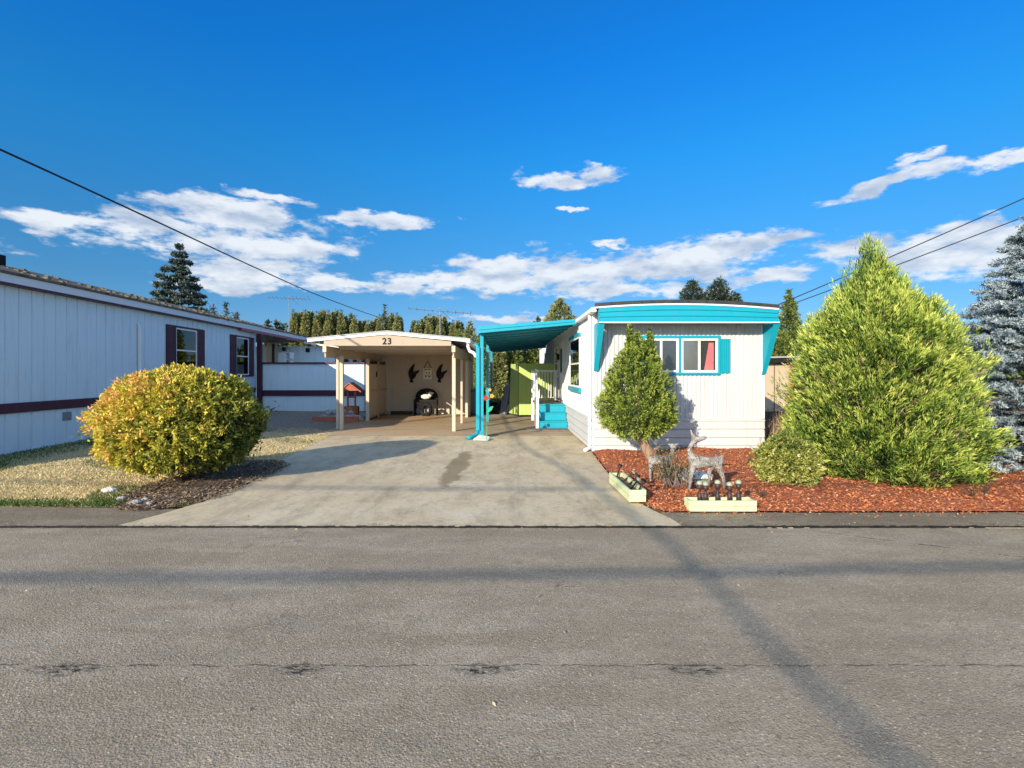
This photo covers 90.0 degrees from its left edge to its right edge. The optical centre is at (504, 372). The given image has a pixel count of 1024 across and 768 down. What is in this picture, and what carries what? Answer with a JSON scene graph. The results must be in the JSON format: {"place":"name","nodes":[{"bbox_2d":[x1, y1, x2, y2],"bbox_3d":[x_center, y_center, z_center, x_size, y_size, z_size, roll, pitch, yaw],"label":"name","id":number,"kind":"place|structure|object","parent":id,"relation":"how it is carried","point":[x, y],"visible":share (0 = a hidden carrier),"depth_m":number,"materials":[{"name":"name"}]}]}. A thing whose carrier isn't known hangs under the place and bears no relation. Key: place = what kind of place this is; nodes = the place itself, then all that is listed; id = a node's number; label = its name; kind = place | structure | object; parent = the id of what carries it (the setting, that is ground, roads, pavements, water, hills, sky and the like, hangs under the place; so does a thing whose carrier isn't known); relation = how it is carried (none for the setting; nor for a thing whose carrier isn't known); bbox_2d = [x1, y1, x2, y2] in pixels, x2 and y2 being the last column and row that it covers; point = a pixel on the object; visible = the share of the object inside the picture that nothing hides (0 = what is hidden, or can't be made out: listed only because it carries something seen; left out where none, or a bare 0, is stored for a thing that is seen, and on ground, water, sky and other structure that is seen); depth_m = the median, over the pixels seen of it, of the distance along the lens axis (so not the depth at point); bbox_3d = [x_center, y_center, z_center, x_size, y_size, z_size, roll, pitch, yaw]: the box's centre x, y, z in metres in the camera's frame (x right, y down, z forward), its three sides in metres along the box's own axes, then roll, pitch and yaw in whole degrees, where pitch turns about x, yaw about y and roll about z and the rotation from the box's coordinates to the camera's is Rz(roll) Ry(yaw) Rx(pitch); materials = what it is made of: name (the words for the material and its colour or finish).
{"place":"outdoors","nodes":[
{"label":"outdoors","id":0,"kind":"place"},
{"bbox_2d":[0,507,176,525],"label":"shoulder strip","id":1,"kind":"object","parent":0,"point":[60,516],"visible":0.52,"depth_m":6.07,"materials":[{"name":"concrete"}]},
{"bbox_2d":[0,411,365,506],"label":"lawn","id":2,"kind":"structure","parent":0,"point":[293,420],"depth_m":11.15,"materials":[{"name":"beige plant"}]},
{"bbox_2d":[101,486,117,492],"bbox_3d":[-5.592,1.670,7.247,0.213,0.122,0.181,0,0,0],"label":"edging rock","id":3,"kind":"object","parent":2,"relation":"on","point":[111,488],"visible":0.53,"depth_m":7.20,"materials":[{"name":"white stone"}]},
{"bbox_2d":[113,459,289,510],"bbox_3d":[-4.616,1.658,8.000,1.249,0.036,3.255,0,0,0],"label":"bark bed","id":4,"kind":"object","parent":2,"relation":"on","point":[220,478],"visible":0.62,"depth_m":7.72,"materials":[{"name":"brown plant"}]},
{"bbox_2d":[71,361,278,479],"bbox_3d":[-5.028,0.734,7.905,2.670,1.835,2.329,0,0,0],"label":"round yellow bush","id":5,"kind":"object","parent":4,"relation":"on","point":[204,418],"visible":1,"depth_m":7.29,"materials":[{"name":"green plant"}]},
{"bbox_2d":[257,334,365,410],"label":"deck wall","id":6,"kind":"structure","parent":2,"relation":"on","point":[298,386],"depth_m":21.42,"materials":[{"name":"white"}]},
{"bbox_2d":[278,352,293,361],"bbox_3d":[-10.732,-0.081,25.100,0.606,1.841,0.400,0,0,0],"label":"deck cabinet","id":7,"kind":"object","parent":6,"relation":"on","point":[283,356],"visible":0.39,"depth_m":24.90,"materials":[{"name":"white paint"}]},
{"bbox_2d":[312,417,358,421],"bbox_3d":[-5.731,1.575,17.315,1.550,0.190,0.130,0,0,0],"label":"red edging board","id":8,"kind":"object","parent":2,"relation":"on","point":[333,419],"visible":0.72,"depth_m":17.25,"materials":[{"name":"brown wood"}]},
{"bbox_2d":[344,382,364,414],"bbox_3d":[-5.456,0.965,18.200,0.840,1.270,0.560,0,0,0],"label":"wishing well","id":9,"kind":"object","parent":2,"relation":"on","point":[354,387],"visible":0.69,"depth_m":18.04,"materials":[{"name":"red wood"}]},
{"bbox_2d":[121,436,681,525],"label":"driveway","id":10,"kind":"structure","parent":0,"point":[419,480],"depth_m":7.41,"materials":[{"name":"concrete"}]},
{"bbox_2d":[332,435,574,435],"bbox_3d":[-1.635,1.693,13.791,7.030,0.054,0.016,0,0,0],"label":"joint strip","id":11,"kind":"object","parent":10,"relation":"on","point":[451,435],"visible":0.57,"depth_m":13.78,"materials":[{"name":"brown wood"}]},
{"bbox_2d":[473,435,490,440],"bbox_3d":[-0.561,1.617,12.829,0.384,0.106,0.336,0,0,17],"label":"splash block","id":12,"kind":"object","parent":10,"relation":"on","point":[481,437],"depth_m":12.77,"materials":[{"name":"white concrete"}]},
{"bbox_2d":[484,388,493,440],"bbox_3d":[-0.399,1.024,12.582,0.262,1.293,0.104,0,0,0],"label":"metal flower","id":13,"kind":"object","parent":10,"relation":"on","point":[486,397],"visible":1,"depth_m":12.54,"materials":[{"name":"red paint"}]},
{"bbox_2d":[609,472,645,501],"bbox_3d":[1.699,1.583,7.177,0.224,0.154,1.169,0,0,-1],"label":"planter box","id":14,"kind":"object","parent":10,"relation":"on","point":[622,487],"visible":0.98,"depth_m":6.93,"materials":[{"name":"paint"}]},
{"bbox_2d":[408,307,471,319],"bbox_3d":[-3.021,-2.188,24.145,3.016,1.750,1.693,0,0,0],"label":"tv aerial","id":15,"kind":"object","parent":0,"point":[455,312],"visible":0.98,"depth_m":24.00,"materials":[{"name":"metal"}]},
{"bbox_2d":[316,409,573,434],"bbox_3d":[-1.630,1.692,18.650,7.040,0.056,9.700,0,0,0],"label":"carport pad","id":16,"kind":"object","parent":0,"point":[508,423],"visible":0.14,"depth_m":15.93,"materials":[{"name":"concrete"}]},
{"bbox_2d":[307,330,475,430],"bbox_3d":[-3.119,0.239,17.493,4.762,2.849,7.414,0,0,0],"label":"beige carport","id":17,"kind":"object","parent":16,"relation":"on","point":[390,386],"visible":0.97,"depth_m":18.83,"materials":[{"name":"beige paint"}]},
{"bbox_2d":[408,364,418,382],"bbox_3d":[-3.687,0.007,20.745,0.457,0.784,0.030,0,0,0],"label":"wall bird","id":18,"kind":"object","parent":17,"relation":"attached to","point":[412,374],"depth_m":20.73,"materials":[{"name":"black metal"}]},
{"bbox_2d":[423,361,431,379],"bbox_3d":[-3.133,-0.117,20.748,0.365,0.761,0.048,0,0,0],"label":"hanging sign","id":19,"kind":"object","parent":17,"relation":"hanging from","point":[427,373],"visible":1,"depth_m":20.73,"materials":[{"name":"brown wood"}]},
{"bbox_2d":[436,364,446,382],"bbox_3d":[-2.556,0.007,20.745,0.457,0.784,0.030,0,0,0],"label":"wall bird","id":20,"kind":"object","parent":17,"relation":"attached to","point":[440,374],"depth_m":20.73,"materials":[{"name":"black metal"}]},
{"bbox_2d":[390,411,411,413],"bbox_3d":[-4.175,1.602,20.645,0.850,0.124,0.190,0,0,0],"label":"dark plank","id":21,"kind":"object","parent":16,"relation":"on","point":[400,412],"visible":1,"depth_m":20.55,"materials":[{"name":"brown wood"}]},
{"bbox_2d":[420,403,431,415],"bbox_3d":[-3.057,1.432,19.904,0.480,0.542,0.390,0,0,0],"label":"dark wreath","id":22,"kind":"object","parent":16,"relation":"on","point":[428,405],"visible":0.99,"depth_m":19.85,"materials":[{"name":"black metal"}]},
{"bbox_2d":[414,388,437,415],"bbox_3d":[-3.117,1.135,20.200,0.907,1.058,0.400,0,0,0],"label":"console table","id":23,"kind":"object","parent":16,"relation":"on","point":[433,398],"visible":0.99,"depth_m":20.34,"materials":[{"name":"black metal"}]},
{"bbox_2d":[471,388,475,412],"bbox_3d":[-1.281,1.134,20.513,0.593,1.046,0.651,0,0,0],"label":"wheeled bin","id":24,"kind":"object","parent":16,"relation":"on","point":[473,400],"visible":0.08,"depth_m":20.26,"materials":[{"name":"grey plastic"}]},
{"bbox_2d":[499,384,509,414],"bbox_3d":[0.020,1.055,20.570,0.433,1.210,0.596,0,0,-30],"label":"leaning board","id":25,"kind":"object","parent":16,"relation":"on","point":[504,404],"visible":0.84,"depth_m":20.48,"materials":[{"name":"grey wood"}]},
{"bbox_2d":[509,363,553,416],"bbox_3d":[0.859,0.652,19.476,1.938,2.024,0.705,0,0,29],"label":"lime panel","id":26,"kind":"object","parent":16,"relation":"on","point":[520,390],"visible":0.7,"depth_m":19.30,"materials":[{"name":"green paint"}]},
{"bbox_2d":[526,428,568,430],"bbox_3d":[1.235,1.647,14.920,1.210,0.033,0.400,0,0,0],"label":"step pad","id":27,"kind":"object","parent":16,"relation":"on","point":[547,429],"visible":1,"depth_m":14.77,"materials":[{"name":"grey concrete"}]},
{"bbox_2d":[531,369,566,427],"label":"porch steps","id":28,"kind":"structure","parent":16,"relation":"on","point":[548,413],"depth_m":15.73,"materials":[{"name":"teal paint"}]},
{"bbox_2d":[0,528,1023,767],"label":"road","id":29,"kind":"structure","parent":0,"point":[834,648],"depth_m":3.16,"materials":[{"name":"grey asphalt"}]},
{"bbox_2d":[26,439,936,710],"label":"fallen leaves","id":30,"kind":"object","parent":29,"relation":"on","point":[251,708],"visible":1,"depth_m":3.87,"materials":[{"name":"brown plant"}]},
{"bbox_2d":[0,525,1023,527],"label":"road edge seam","id":31,"kind":"object","parent":29,"relation":"on","point":[596,526],"visible":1,"depth_m":5.62,"materials":[{"name":"black asphalt"}]},
{"bbox_2d":[1,522,1020,525],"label":"street edge litter","id":32,"kind":"object","parent":31,"relation":"on","point":[471,524],"visible":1,"depth_m":5.65,"materials":[{"name":"brown plant"}]},
{"bbox_2d":[0,0,1023,359],"label":"sky","id":33,"kind":"structure","parent":0,"point":[499,161],"materials":[{"name":"blue"}]},
{"bbox_2d":[95,381,1023,513],"bbox_3d":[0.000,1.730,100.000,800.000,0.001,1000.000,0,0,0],"label":"ground","id":34,"kind":"structure","parent":0,"point":[660,511],"depth_m":6.39,"materials":[{"name":"soil"}]},
{"bbox_2d":[149,264,176,298],"bbox_3d":[-26.005,-3.401,39.366,5.284,10.205,5.507,0,0,0],"label":"tall spruce","id":35,"kind":"object","parent":34,"relation":"on","point":[156,283],"visible":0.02,"depth_m":39.12,"materials":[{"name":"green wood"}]},
{"bbox_2d":[151,243,210,311],"bbox_3d":[-24.284,-4.020,38.159,6.970,11.442,7.192,0,0,0],"label":"tall spruce","id":36,"kind":"object","parent":34,"relation":"on","point":[189,296],"visible":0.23,"depth_m":37.54,"materials":[{"name":"green plant"}]},
{"bbox_2d":[0,254,365,454],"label":"grey mobile home","id":37,"kind":"object","parent":34,"relation":"on","point":[70,350],"visible":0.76,"depth_m":12.09,"materials":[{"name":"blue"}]},
{"bbox_2d":[175,325,198,367],"bbox_3d":[-10.165,-0.710,16.350,0.055,1.500,1.326,0,0,-3],"label":"window","id":38,"kind":"structure","parent":37,"relation":"in","point":[186,338],"depth_m":16.35,"materials":[{"name":"white glass"}]},
{"bbox_2d":[236,335,249,376],"bbox_3d":[-10.402,-0.660,20.300,0.055,1.600,1.226,0,0,-3],"label":"window","id":39,"kind":"structure","parent":37,"relation":"in","point":[242,342],"depth_m":20.31,"materials":[{"name":"clear glass"}]},
{"bbox_2d":[266,343,276,361],"bbox_3d":[-12.268,-0.441,26.930,0.525,2.481,0.100,0,0,0],"label":"door","id":40,"kind":"structure","parent":37,"relation":"in","point":[271,348],"depth_m":26.90,"materials":[{"name":"beige paint"}]},
{"bbox_2d":[278,322,288,345],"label":"distant tree","id":41,"kind":"object","parent":34,"relation":"on","point":[283,325],"visible":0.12,"depth_m":69.73,"materials":[{"name":"green plant"}]},
{"bbox_2d":[287,309,298,345],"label":"columnar cypress","id":42,"kind":"object","parent":34,"relation":"on","point":[293,325],"visible":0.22,"depth_m":43.84,"materials":[{"name":"green plant"}]},
{"bbox_2d":[296,311,301,335],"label":"columnar cypress","id":43,"kind":"object","parent":34,"relation":"on","point":[299,319],"visible":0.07,"depth_m":44.51,"materials":[{"name":"green plant"}]},
{"bbox_2d":[299,309,311,345],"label":"columnar cypress","id":44,"kind":"object","parent":34,"relation":"on","point":[305,324],"visible":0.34,"depth_m":43.83,"materials":[{"name":"green plant"}]},
{"bbox_2d":[311,311,322,345],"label":"columnar cypress","id":45,"kind":"object","parent":34,"relation":"on","point":[317,329],"visible":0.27,"depth_m":43.81,"materials":[{"name":"green plant"}]},
{"bbox_2d":[322,310,333,343],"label":"columnar cypress","id":46,"kind":"object","parent":34,"relation":"on","point":[328,328],"visible":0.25,"depth_m":43.84,"materials":[{"name":"green plant"}]},
{"bbox_2d":[326,311,336,335],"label":"columnar cypress","id":47,"kind":"object","parent":34,"relation":"on","point":[334,318],"visible":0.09,"depth_m":44.53,"materials":[{"name":"green plant"}]},
{"bbox_2d":[336,310,347,334],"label":"columnar cypress","id":48,"kind":"object","parent":34,"relation":"on","point":[341,325],"visible":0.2,"depth_m":43.83,"materials":[{"name":"green plant"}]},
{"bbox_2d":[349,315,358,333],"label":"columnar cypress","id":49,"kind":"object","parent":34,"relation":"on","point":[353,328],"visible":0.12,"depth_m":43.88,"materials":[{"name":"green plant"}]},
{"bbox_2d":[364,319,372,331],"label":"columnar cypress","id":50,"kind":"object","parent":34,"relation":"on","point":[368,327],"visible":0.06,"depth_m":43.90,"materials":[{"name":"green plant"}]},
{"bbox_2d":[375,314,385,364],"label":"columnar cypress","id":51,"kind":"object","parent":34,"relation":"on","point":[379,326],"visible":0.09,"depth_m":43.87,"materials":[{"name":"green plant"}]},
{"bbox_2d":[382,304,388,328],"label":"slim fir","id":52,"kind":"object","parent":34,"relation":"on","point":[384,315],"visible":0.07,"depth_m":46.95,"materials":[{"name":"green plant"}]},
{"bbox_2d":[383,315,392,362],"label":"columnar cypress","id":53,"kind":"object","parent":34,"relation":"on","point":[388,325],"visible":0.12,"depth_m":44.49,"materials":[{"name":"green plant"}]},
{"bbox_2d":[392,314,401,331],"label":"columnar cypress","id":54,"kind":"object","parent":34,"relation":"on","point":[396,326],"visible":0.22,"depth_m":43.85,"materials":[{"name":"green plant"}]},
{"bbox_2d":[414,320,422,333],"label":"columnar cypress","id":55,"kind":"object","parent":34,"relation":"on","point":[417,328],"visible":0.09,"depth_m":43.89,"materials":[{"name":"green plant"}]},
{"bbox_2d":[424,314,434,334],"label":"columnar cypress","id":56,"kind":"object","parent":34,"relation":"on","point":[429,329],"visible":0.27,"depth_m":43.86,"materials":[{"name":"green plant"}]},
{"bbox_2d":[435,315,445,335],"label":"columnar cypress","id":57,"kind":"object","parent":34,"relation":"on","point":[440,327],"visible":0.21,"depth_m":43.84,"materials":[{"name":"green plant"}]},
{"bbox_2d":[442,316,449,335],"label":"columnar cypress","id":58,"kind":"object","parent":34,"relation":"on","point":[445,322],"visible":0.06,"depth_m":44.51,"materials":[{"name":"green plant"}]},
{"bbox_2d":[448,320,457,336],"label":"columnar cypress","id":59,"kind":"object","parent":34,"relation":"on","point":[453,331],"visible":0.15,"depth_m":43.84,"materials":[{"name":"green plant"}]},
{"bbox_2d":[462,319,476,379],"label":"evergreen hedge tree","id":60,"kind":"object","parent":34,"relation":"on","point":[471,334],"visible":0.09,"depth_m":29.85,"materials":[{"name":"green plant"}]},
{"bbox_2d":[473,335,485,400],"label":"evergreen hedge tree","id":61,"kind":"object","parent":34,"relation":"on","point":[474,367],"visible":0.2,"depth_m":28.79,"materials":[{"name":"green plant"}]},
{"bbox_2d":[484,349,509,403],"bbox_3d":[-0.424,0.001,27.996,1.402,3.794,1.435,0,0,-33],"label":"evergreen hedge tree","id":62,"kind":"object","parent":34,"relation":"on","point":[499,376],"visible":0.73,"depth_m":27.68,"materials":[{"name":"green plant"}]},
{"bbox_2d":[505,350,524,400],"bbox_3d":[0.504,-0.116,29.017,1.468,4.082,1.463,0,0,0],"label":"evergreen hedge tree","id":63,"kind":"object","parent":34,"relation":"on","point":[514,357],"visible":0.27,"depth_m":28.74,"materials":[{"name":"green plant"}]},
{"bbox_2d":[522,349,539,362],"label":"evergreen hedge tree","id":64,"kind":"object","parent":34,"relation":"on","point":[531,356],"visible":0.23,"depth_m":29.70,"materials":[{"name":"green plant"}]},
{"bbox_2d":[538,297,576,354],"bbox_3d":[4.239,-2.120,40.099,4.108,7.644,4.119,0,0,0],"label":"broad conifer","id":65,"kind":"object","parent":34,"relation":"on","point":[561,308],"visible":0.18,"depth_m":39.52,"materials":[{"name":"green plant"}]},
{"bbox_2d":[539,300,780,451],"bbox_3d":[3.654,-0.025,19.273,3.972,3.450,17.655,0,0,0],"label":"white mobile home","id":66,"kind":"object","parent":34,"relation":"on","point":[715,355],"visible":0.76,"depth_m":10.98,"materials":[{"name":"white metal"}]},
{"bbox_2d":[466,319,577,439],"bbox_3d":[0.438,0.160,18.057,2.843,3.059,10.347,0,0,0],"label":"teal awning","id":67,"kind":"object","parent":66,"relation":"attached to","point":[515,337],"visible":0.93,"depth_m":14.02,"materials":[{"name":"paint"}]},
{"bbox_2d":[554,347,558,376],"bbox_3d":[1.864,-0.385,18.600,0.037,1.070,1.200,0,0,0],"label":"window","id":68,"kind":"structure","parent":66,"relation":"in","point":[556,350],"depth_m":18.53,"materials":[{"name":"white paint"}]},
{"bbox_2d":[560,341,562,399],"bbox_3d":[1.855,-0.085,17.000,0.089,1.930,0.900,0,0,0],"label":"door","id":69,"kind":"structure","parent":66,"relation":"in","point":[561,343],"depth_m":16.90,"materials":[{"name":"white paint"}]},
{"bbox_2d":[568,333,580,392],"bbox_3d":[1.850,-0.255,13.715,0.065,1.490,2.090,0,0,0],"label":"window","id":70,"kind":"structure","parent":66,"relation":"in","point":[574,341],"depth_m":13.57,"materials":[{"name":"white glass"}]},
{"bbox_2d":[641,336,720,374],"bbox_3d":[3.764,-0.382,10.955,1.684,0.834,0.045,0,0,0],"label":"window","id":71,"kind":"structure","parent":66,"relation":"in","point":[680,355],"depth_m":10.97,"materials":[{"name":"white glass"}]},
{"bbox_2d":[679,278,709,299],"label":"dark pine","id":72,"kind":"object","parent":34,"relation":"on","point":[691,291],"visible":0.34,"depth_m":44.55,"materials":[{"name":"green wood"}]},
{"bbox_2d":[704,275,737,300],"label":"dark pine","id":73,"kind":"object","parent":34,"relation":"on","point":[720,294],"visible":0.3,"depth_m":44.40,"materials":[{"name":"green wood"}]},
{"bbox_2d":[501,352,1023,381],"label":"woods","id":74,"kind":"object","parent":34,"relation":"on","point":[1009,375],"visible":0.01,"depth_m":96.23,"materials":[{"name":"green plant"}]},
{"bbox_2d":[764,404,797,440],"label":"dry weeds","id":75,"kind":"object","parent":34,"relation":"on","point":[773,429],"visible":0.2,"depth_m":12.70,"materials":[{"name":"beige plant"}]},
{"bbox_2d":[771,330,798,363],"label":"leafy tree","id":76,"kind":"object","parent":34,"relation":"on","point":[783,339],"visible":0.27,"depth_m":25.59,"materials":[{"name":"green plant"}]},
{"bbox_2d":[774,289,803,355],"bbox_3d":[19.950,-2.130,35.983,2.830,7.663,2.660,0,0,0],"label":"narrow conifer","id":77,"kind":"object","parent":34,"relation":"on","point":[790,314],"visible":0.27,"depth_m":35.66,"materials":[{"name":"green plant"}]},
{"bbox_2d":[589,451,1021,517],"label":"spilled chips","id":78,"kind":"object","parent":34,"relation":"on","point":[821,511],"visible":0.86,"depth_m":6.15,"materials":[{"name":"red wood"}]},
{"bbox_2d":[593,443,1023,511],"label":"mulch bed","id":79,"kind":"object","parent":34,"relation":"on","point":[850,502],"visible":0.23,"depth_m":7.08,"materials":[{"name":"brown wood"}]},
{"bbox_2d":[591,323,680,458],"bbox_3d":[2.477,0.409,9.737,1.703,2.761,1.630,0,0,0],"label":"conifer","id":80,"kind":"object","parent":79,"relation":"on","point":[645,423],"visible":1,"depth_m":9.45,"materials":[{"name":"green plant"}]},
{"bbox_2d":[648,443,678,481],"bbox_3d":[2.398,1.367,7.743,0.468,0.606,0.164,0,0,0],"label":"wire deer","id":81,"kind":"object","parent":79,"relation":"on","point":[655,461],"visible":0.48,"depth_m":7.70},
{"bbox_2d":[642,442,700,487],"bbox_3d":[2.447,1.331,7.431,0.789,0.709,0.641,0,0,0],"label":"straggly plant","id":82,"kind":"object","parent":79,"relation":"on","point":[667,480],"visible":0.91,"depth_m":7.42,"materials":[{"name":"brown plant"}]},
{"bbox_2d":[677,471,712,482],"bbox_3d":[2.875,1.570,7.753,0.561,0.184,0.315,0,0,0],"label":"white rock","id":83,"kind":"object","parent":79,"relation":"on","point":[702,474],"visible":0.29,"depth_m":7.66,"materials":[{"name":"white stone"}]},
{"bbox_2d":[687,430,725,489],"bbox_3d":[2.830,1.234,7.249,0.533,0.859,0.204,0,0,0],"label":"wire deer","id":84,"kind":"object","parent":79,"relation":"on","point":[695,461],"visible":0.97,"depth_m":7.20},
{"bbox_2d":[684,497,756,511],"bbox_3d":[2.633,1.605,6.268,0.808,0.129,0.204,0,0,0],"label":"planter box","id":85,"kind":"object","parent":79,"relation":"on","point":[723,504],"visible":0.98,"depth_m":6.17,"materials":[{"name":"paint"}]},
{"bbox_2d":[696,480,702,499],"bbox_3d":[2.389,1.450,6.290,0.074,0.259,0.072,0,0,0],"label":"solar light","id":86,"kind":"object","parent":85,"relation":"on","point":[699,483],"visible":0.89,"depth_m":6.27,"materials":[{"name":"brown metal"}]},
{"bbox_2d":[703,481,708,499],"bbox_3d":[2.463,1.456,6.290,0.074,0.249,0.072,0,0,0],"label":"solar light","id":87,"kind":"object","parent":85,"relation":"on","point":[705,489],"visible":0.88,"depth_m":6.27,"materials":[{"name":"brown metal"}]},
{"bbox_2d":[714,480,720,499],"bbox_3d":[2.611,1.446,6.290,0.074,0.269,0.072,0,0,0],"label":"solar light","id":88,"kind":"object","parent":85,"relation":"on","point":[717,487],"visible":0.87,"depth_m":6.27,"materials":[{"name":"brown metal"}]},
{"bbox_2d":[726,482,732,499],"bbox_3d":[2.758,1.458,6.290,0.074,0.244,0.072,0,0,0],"label":"solar light","id":89,"kind":"object","parent":85,"relation":"on","point":[729,489],"visible":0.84,"depth_m":6.27,"materials":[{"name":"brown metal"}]},
{"bbox_2d":[735,480,741,499],"bbox_3d":[2.869,1.446,6.290,0.074,0.269,0.072,0,0,0],"label":"solar light","id":90,"kind":"object","parent":85,"relation":"on","point":[738,483],"visible":0.86,"depth_m":6.27,"materials":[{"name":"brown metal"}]},
{"bbox_2d":[748,428,826,486],"bbox_3d":[4.150,1.307,7.550,0.988,0.983,0.971,0,0,42],"label":"variegated shrub","id":91,"kind":"object","parent":79,"relation":"on","point":[805,467],"visible":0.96,"depth_m":7.34,"materials":[{"name":"green plant"}]},
{"bbox_2d":[767,232,1018,491],"bbox_3d":[6.150,-0.099,8.479,3.283,4.415,3.204,0,0,0],"label":"golden conifer","id":92,"kind":"object","parent":79,"relation":"on","point":[881,323],"visible":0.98,"depth_m":7.64,"materials":[{"name":"green plant"}]},
{"bbox_2d":[978,480,992,493],"bbox_3d":[6.576,1.557,7.004,0.170,0.210,0.136,0,0,-39],"label":"dead sprig","id":93,"kind":"object","parent":79,"relation":"on","point":[986,490],"visible":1,"depth_m":7.00,"materials":[{"name":"brown plant"}]},
{"bbox_2d":[958,216,1023,473],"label":"blue spruce","id":94,"kind":"object","parent":79,"relation":"on","point":[1003,327],"visible":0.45,"depth_m":8.92,"materials":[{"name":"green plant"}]},
{"bbox_2d":[661,512,1023,527],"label":"shoulder strip","id":95,"kind":"object","parent":34,"relation":"on","point":[825,519],"visible":0.79,"depth_m":5.92,"materials":[{"name":"concrete"}]},
{"bbox_3d":[-10.100,-2.500,-21.200,2.000,8.400,0.340,0,0,0],"label":"utility pole","id":96,"kind":"object","parent":34,"relation":"on","visible":0},
{"bbox_2d":[0,148,386,319],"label":"overhead cable","id":97,"kind":"object","parent":96,"relation":"attached to","point":[35,165],"visible":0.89,"depth_m":14.29,"materials":[{"name":"black rubber"}]},
{"bbox_3d":[15.500,-2.400,7.900,0.340,8.200,1.600,0,0,0],"label":"utility pole","id":98,"kind":"object","parent":34,"relation":"on","visible":0},
{"bbox_2d":[779,218,1018,308],"bbox_3d":[10.550,-3.295,9.675,10.524,4.128,0.022,0,0,20],"label":"service cable","id":99,"kind":"object","parent":98,"relation":"attached to","point":[913,258],"visible":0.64,"depth_m":10.35,"materials":[{"name":"black rubber"}]},
{"bbox_2d":[778,198,1023,304],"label":"service cable","id":100,"kind":"object","parent":98,"relation":"attached to","point":[911,247],"visible":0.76,"depth_m":10.36,"materials":[{"name":"black rubber"}]},
{"bbox_2d":[765,356,801,419],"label":"beige shed","id":101,"kind":"structure","parent":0,"point":[775,364],"depth_m":18.00,"materials":[{"name":"paint"}]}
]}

